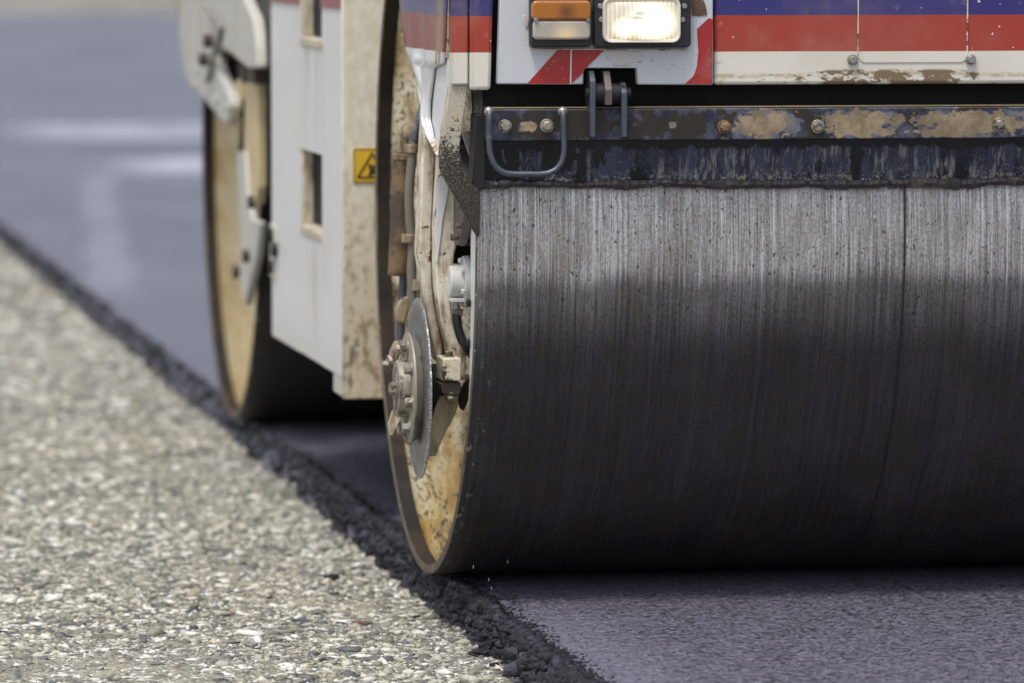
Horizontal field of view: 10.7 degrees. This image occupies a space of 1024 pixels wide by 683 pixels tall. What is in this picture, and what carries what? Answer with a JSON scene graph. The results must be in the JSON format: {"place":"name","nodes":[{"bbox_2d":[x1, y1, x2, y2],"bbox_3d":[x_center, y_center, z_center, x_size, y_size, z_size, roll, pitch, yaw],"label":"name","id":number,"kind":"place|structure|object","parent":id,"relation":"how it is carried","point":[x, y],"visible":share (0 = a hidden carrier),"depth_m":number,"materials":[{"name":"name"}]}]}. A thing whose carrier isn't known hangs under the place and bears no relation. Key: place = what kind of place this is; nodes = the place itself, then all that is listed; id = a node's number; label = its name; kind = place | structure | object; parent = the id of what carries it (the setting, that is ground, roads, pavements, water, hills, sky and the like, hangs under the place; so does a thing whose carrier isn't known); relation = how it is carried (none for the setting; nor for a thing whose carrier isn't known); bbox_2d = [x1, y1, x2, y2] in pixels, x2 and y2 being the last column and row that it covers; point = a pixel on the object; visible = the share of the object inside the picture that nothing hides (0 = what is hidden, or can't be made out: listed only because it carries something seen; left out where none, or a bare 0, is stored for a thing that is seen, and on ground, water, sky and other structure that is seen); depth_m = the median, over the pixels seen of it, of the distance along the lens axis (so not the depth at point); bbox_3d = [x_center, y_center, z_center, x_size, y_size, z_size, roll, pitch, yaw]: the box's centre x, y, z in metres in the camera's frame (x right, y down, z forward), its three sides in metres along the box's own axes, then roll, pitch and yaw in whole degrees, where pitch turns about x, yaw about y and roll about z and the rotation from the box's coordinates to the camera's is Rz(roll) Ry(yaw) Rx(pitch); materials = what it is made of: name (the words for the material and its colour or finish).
{"place":"outdoors","nodes":[
{"label":"outdoors","id":0,"kind":"place"},
{"bbox_2d":[0,0,176,13],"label":"soil ground","id":1,"kind":"structure","parent":0,"point":[88,6],"depth_m":84.23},
{"bbox_2d":[0,245,518,682],"bbox_3d":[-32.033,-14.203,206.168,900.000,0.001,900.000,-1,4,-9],"label":"gravel ground","id":2,"kind":"structure","parent":0,"point":[170,502],"depth_m":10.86,"materials":[{"name":"beige gravel"}]},
{"bbox_2d":[323,573,338,580],"bbox_3d":[-0.319,0.418,9.666,0.025,0.014,0.044,1,4,19],"label":"asphalt clod","id":3,"kind":"object","parent":2,"relation":"on","point":[333,577],"visible":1,"depth_m":9.65,"materials":[{"name":"black asphalt"}]},
{"bbox_2d":[351,620,368,624],"bbox_3d":[-0.251,0.466,9.020,0.034,0.010,0.020,-1,4,-18],"label":"rusty stone","id":4,"kind":"object","parent":2,"relation":"on","point":[359,622],"visible":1,"depth_m":9.01,"materials":[{"name":"orange stone"}]},
{"bbox_2d":[467,636,477,643],"bbox_3d":[-0.049,0.483,8.782,0.058,0.019,0.033,2,5,30],"label":"asphalt clod","id":5,"kind":"object","parent":2,"relation":"on","point":[471,638],"visible":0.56,"depth_m":8.78,"materials":[{"name":"black asphalt"}]},
{"bbox_2d":[468,648,495,656],"bbox_3d":[-0.047,0.494,8.632,0.047,0.018,0.033,0,4,1],"label":"asphalt clod","id":6,"kind":"object","parent":2,"relation":"on","point":[486,652],"visible":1,"depth_m":8.62,"materials":[{"name":"black asphalt"}]},
{"bbox_2d":[489,662,499,666],"bbox_3d":[-0.028,0.505,8.517,0.018,0.009,0.016,-1,4,-8],"label":"asphalt clod","id":7,"kind":"object","parent":2,"relation":"on","point":[492,664],"visible":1,"depth_m":8.51,"materials":[{"name":"black asphalt"}]},
{"bbox_2d":[0,14,1023,682],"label":"asphalt road","id":8,"kind":"structure","parent":0,"point":[100,164],"depth_m":11.84,"materials":[{"name":"grey asphalt"}]},
{"bbox_2d":[0,223,599,682],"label":"asphalt crumbs","id":9,"kind":"object","parent":8,"relation":"on","point":[382,539],"visible":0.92,"depth_m":10.11,"materials":[{"name":"black asphalt"}]},
{"bbox_2d":[292,450,640,682],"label":"asphalt crumbs","id":10,"kind":"object","parent":8,"relation":"on","point":[563,652],"visible":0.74,"depth_m":8.82,"materials":[{"name":"black asphalt"}]},
{"bbox_2d":[176,0,1023,573],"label":"road roller","id":11,"kind":"object","parent":8,"relation":"on","point":[612,284],"visible":1,"depth_m":8.77,"materials":[{"name":"metal"}]}
]}

